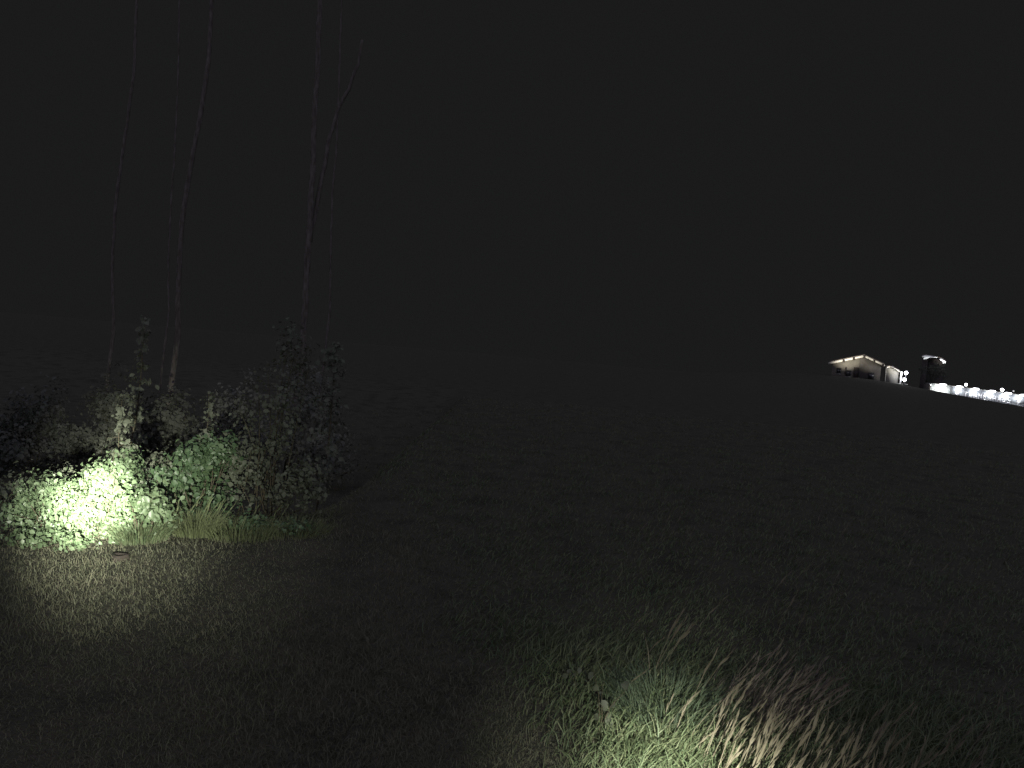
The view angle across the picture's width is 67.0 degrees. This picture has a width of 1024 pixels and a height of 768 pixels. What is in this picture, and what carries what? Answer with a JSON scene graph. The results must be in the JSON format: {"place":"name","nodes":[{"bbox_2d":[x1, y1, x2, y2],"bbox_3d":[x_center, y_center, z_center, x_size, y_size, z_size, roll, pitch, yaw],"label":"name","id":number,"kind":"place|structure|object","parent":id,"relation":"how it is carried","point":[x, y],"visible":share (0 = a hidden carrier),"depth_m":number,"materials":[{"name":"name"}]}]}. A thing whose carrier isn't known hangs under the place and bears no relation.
{"place":"outdoors","nodes":[
{"label":"outdoors","id":0,"kind":"place"},
{"bbox_2d":[110,552,129,561],"bbox_3d":[-2.797,1.252,5.502,0.155,0.082,0.120,5,2,0],"label":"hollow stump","id":1,"kind":"object","parent":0,"point":[118,556],"visible":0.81,"depth_m":5.48,"materials":[{"name":"brown wood"}]},
{"bbox_2d":[0,462,638,767],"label":"lawn grass","id":2,"kind":"structure","parent":0,"point":[335,659],"depth_m":3.93,"materials":[{"name":"green plant"}]},
{"bbox_2d":[0,312,1023,767],"bbox_3d":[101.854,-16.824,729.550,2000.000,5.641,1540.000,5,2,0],"label":"ground","id":3,"kind":"structure","parent":0,"point":[380,380],"depth_m":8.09,"materials":[{"name":"green plant"}]},
{"bbox_2d":[0,398,53,474],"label":"dark shrub","id":4,"kind":"object","parent":3,"relation":"on","point":[14,449],"visible":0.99,"depth_m":13.02,"materials":[{"name":"green plant"}]},
{"bbox_2d":[0,522,98,552],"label":"ground ivy","id":5,"kind":"object","parent":3,"relation":"on","point":[64,542],"visible":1,"depth_m":5.69,"materials":[{"name":"green plant"}]},
{"bbox_2d":[0,371,105,473],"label":"dark shrub","id":6,"kind":"object","parent":3,"relation":"on","point":[37,425],"visible":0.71,"depth_m":13.97,"materials":[{"name":"green plant"}]},
{"bbox_2d":[0,459,122,504],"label":"weed thicket","id":7,"kind":"object","parent":3,"relation":"on","point":[5,494],"visible":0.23,"depth_m":7.05,"materials":[{"name":"green plant"}]},
{"bbox_2d":[0,441,161,545],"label":"leafy bush","id":8,"kind":"object","parent":3,"relation":"on","point":[90,505],"visible":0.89,"depth_m":6.01,"materials":[{"name":"green plant"}]},
{"bbox_2d":[49,359,184,476],"bbox_3d":[-7.214,0.626,14.005,2.489,2.180,1.424,5,2,0],"label":"dark shrub","id":9,"kind":"object","parent":3,"relation":"on","point":[106,410],"visible":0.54,"depth_m":13.91,"materials":[{"name":"green plant"}]},
{"bbox_2d":[100,0,137,433],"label":"slender tree","id":10,"kind":"object","parent":3,"relation":"on","point":[117,196],"visible":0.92,"depth_m":18.86,"materials":[{"name":"brown plant"}]},
{"bbox_2d":[100,388,138,481],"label":"climbing shoot","id":11,"kind":"object","parent":3,"relation":"on","point":[121,414],"visible":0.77,"depth_m":6.21,"materials":[{"name":"green plant"}]},
{"bbox_2d":[116,315,159,494],"bbox_3d":[-4.672,0.609,9.540,0.440,2.928,0.430,5,2,0],"label":"tall sapling","id":12,"kind":"object","parent":3,"relation":"on","point":[139,416],"visible":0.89,"depth_m":9.50,"materials":[{"name":"green plant"}]},
{"bbox_2d":[92,516,183,545],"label":"grass clump","id":13,"kind":"object","parent":3,"relation":"on","point":[161,531],"visible":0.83,"depth_m":5.95,"materials":[{"name":"green plant"}]},
{"bbox_2d":[110,474,195,535],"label":"leafy bush","id":14,"kind":"object","parent":3,"relation":"on","point":[147,507],"visible":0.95,"depth_m":5.97,"materials":[{"name":"green plant"}]},
{"bbox_2d":[120,436,202,513],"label":"weed thicket","id":15,"kind":"object","parent":3,"relation":"on","point":[153,458],"visible":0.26,"depth_m":7.05,"materials":[{"name":"green plant"}]},
{"bbox_2d":[154,0,179,426],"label":"slender tree","id":16,"kind":"object","parent":3,"relation":"on","point":[168,296],"visible":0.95,"depth_m":20.86,"materials":[{"name":"brown plant"}]},
{"bbox_2d":[94,383,253,485],"bbox_3d":[-5.899,0.902,13.531,2.773,1.810,1.416,5,2,0],"label":"dark shrub","id":17,"kind":"object","parent":3,"relation":"on","point":[176,426],"visible":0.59,"depth_m":13.44,"materials":[{"name":"green plant"}]},
{"bbox_2d":[161,0,213,454],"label":"slender tree","id":18,"kind":"object","parent":3,"relation":"on","point":[181,228],"visible":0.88,"depth_m":16.36,"materials":[{"name":"brown plant"}]},
{"bbox_2d":[139,424,247,519],"bbox_3d":[-2.854,0.813,6.951,0.840,0.901,0.723,5,2,0],"label":"leafy bush","id":19,"kind":"object","parent":3,"relation":"on","point":[205,460],"visible":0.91,"depth_m":6.93,"materials":[{"name":"green plant"}]},
{"bbox_2d":[163,494,237,538],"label":"grass clump","id":20,"kind":"object","parent":3,"relation":"on","point":[189,529],"visible":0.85,"depth_m":6.27,"materials":[{"name":"green plant"}]},
{"bbox_2d":[198,387,219,507],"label":"climbing shoot","id":21,"kind":"object","parent":3,"relation":"on","point":[210,411],"visible":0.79,"depth_m":7.12,"materials":[{"name":"green plant"}]},
{"bbox_2d":[159,366,288,478],"bbox_3d":[-5.598,0.708,15.126,2.560,2.176,1.442,5,2,0],"label":"dark shrub","id":22,"kind":"object","parent":3,"relation":"on","point":[222,406],"visible":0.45,"depth_m":14.96,"materials":[{"name":"green plant"}]},
{"bbox_2d":[194,504,289,543],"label":"grass clump","id":23,"kind":"object","parent":3,"relation":"on","point":[229,535],"visible":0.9,"depth_m":6.35,"materials":[{"name":"green plant"}]},
{"bbox_2d":[184,500,315,536],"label":"ground ivy","id":24,"kind":"object","parent":3,"relation":"on","point":[261,523],"visible":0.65,"depth_m":6.56,"materials":[{"name":"green plant"}]},
{"bbox_2d":[194,308,337,519],"bbox_3d":[-2.287,0.306,7.321,1.330,2.081,0.867,5,2,0],"label":"young tree","id":25,"kind":"object","parent":3,"relation":"on","point":[255,476],"visible":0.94,"depth_m":7.30,"materials":[{"name":"green plant"}]},
{"bbox_2d":[240,513,337,539],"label":"grass clump","id":26,"kind":"object","parent":3,"relation":"on","point":[318,528],"visible":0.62,"depth_m":6.69,"materials":[{"name":"green plant"}]},
{"bbox_2d":[231,362,365,489],"bbox_3d":[-3.964,0.726,14.487,2.500,2.451,1.706,5,2,0],"label":"dark shrub","id":27,"kind":"object","parent":3,"relation":"on","point":[297,443],"visible":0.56,"depth_m":14.39,"materials":[{"name":"green plant"}]},
{"bbox_2d":[283,0,363,476],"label":"slender tree","id":28,"kind":"object","parent":3,"relation":"on","point":[312,209],"visible":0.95,"depth_m":15.38,"materials":[{"name":"brown plant"}]},
{"bbox_2d":[292,341,356,511],"bbox_3d":[-2.477,0.734,10.484,0.862,2.624,0.803,4,2,-24],"label":"tall sapling","id":29,"kind":"object","parent":3,"relation":"on","point":[329,449],"visible":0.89,"depth_m":10.45,"materials":[{"name":"green plant"}]},
{"bbox_2d":[562,667,593,688],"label":"broadleaf weed","id":30,"kind":"object","parent":3,"relation":"on","point":[579,669],"visible":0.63,"depth_m":3.98,"materials":[{"name":"green plant"}]},
{"bbox_2d":[588,671,628,732],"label":"broadleaf weed","id":31,"kind":"object","parent":3,"relation":"on","point":[624,685],"visible":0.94,"depth_m":3.53,"materials":[{"name":"green plant"}]},
{"bbox_2d":[575,655,754,742],"bbox_3d":[0.732,1.502,3.741,0.903,0.258,0.903,5,2,0],"label":"grass clump","id":32,"kind":"object","parent":3,"relation":"on","point":[644,688],"visible":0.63,"depth_m":3.70,"materials":[{"name":"green plant"}]},
{"bbox_2d":[642,607,701,683],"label":"grass stalk","id":33,"kind":"object","parent":3,"relation":"on","point":[678,628],"depth_m":4.04,"materials":[{"name":"plant"}]},
{"bbox_2d":[711,643,809,725],"bbox_3d":[1.272,1.518,3.933,0.548,0.353,0.512,5,2,0],"label":"grass clump","id":34,"kind":"object","parent":3,"relation":"on","point":[758,675],"visible":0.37,"depth_m":3.92,"materials":[{"name":"green plant"}]},
{"bbox_2d":[746,655,852,746],"bbox_3d":[1.421,1.515,3.744,0.458,0.388,0.510,6,3,35],"label":"grass clump","id":35,"kind":"object","parent":3,"relation":"on","point":[816,690],"visible":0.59,"depth_m":3.70,"materials":[{"name":"green plant"}]},
{"bbox_2d":[607,498,1023,767],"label":"seeding grass","id":36,"kind":"structure","parent":3,"relation":"on","point":[773,727],"depth_m":3.19,"materials":[{"name":"plant"}]},
{"bbox_2d":[828,354,884,380],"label":"gabled house","id":37,"kind":"structure","parent":3,"relation":"on","point":[863,366],"depth_m":150.61,"materials":[{"name":"tile"}]},
{"bbox_2d":[845,370,851,376],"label":"window","id":38,"kind":"structure","parent":37,"relation":"in","point":[848,374],"depth_m":151.67,"materials":[{"name":"black glass"}]},
{"bbox_2d":[853,367,858,377],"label":"door","id":39,"kind":"structure","parent":37,"relation":"in","point":[856,370],"depth_m":151.04,"materials":[{"name":"black"}]},
{"bbox_2d":[868,373,873,378],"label":"window","id":40,"kind":"structure","parent":37,"relation":"in","point":[870,375],"depth_m":149.72,"materials":[{"name":"black glass"}]},
{"bbox_2d":[884,365,907,384],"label":"pale annex","id":41,"kind":"object","parent":3,"relation":"on","point":[891,374],"visible":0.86,"depth_m":148.13,"materials":[{"name":"tile"}]},
{"bbox_2d":[919,354,945,388],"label":"hidden house","id":42,"kind":"structure","parent":3,"relation":"on","point":[926,358],"depth_m":206.99,"materials":[{"name":"tile"}]},
{"bbox_2d":[918,361,947,382],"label":"round tree","id":43,"kind":"object","parent":3,"relation":"on","point":[932,375],"visible":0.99,"depth_m":198.38,"materials":[{"name":"green plant"}]},
{"bbox_2d":[923,382,1023,405],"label":"fence","id":44,"kind":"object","parent":3,"relation":"on","point":[1003,397],"depth_m":189.93,"materials":[{"name":"white metal"}]},
{"bbox_2d":[0,0,1023,393],"label":"sky","id":45,"kind":"structure","parent":0,"point":[778,186],"materials":[{"name":"black"}]}
]}

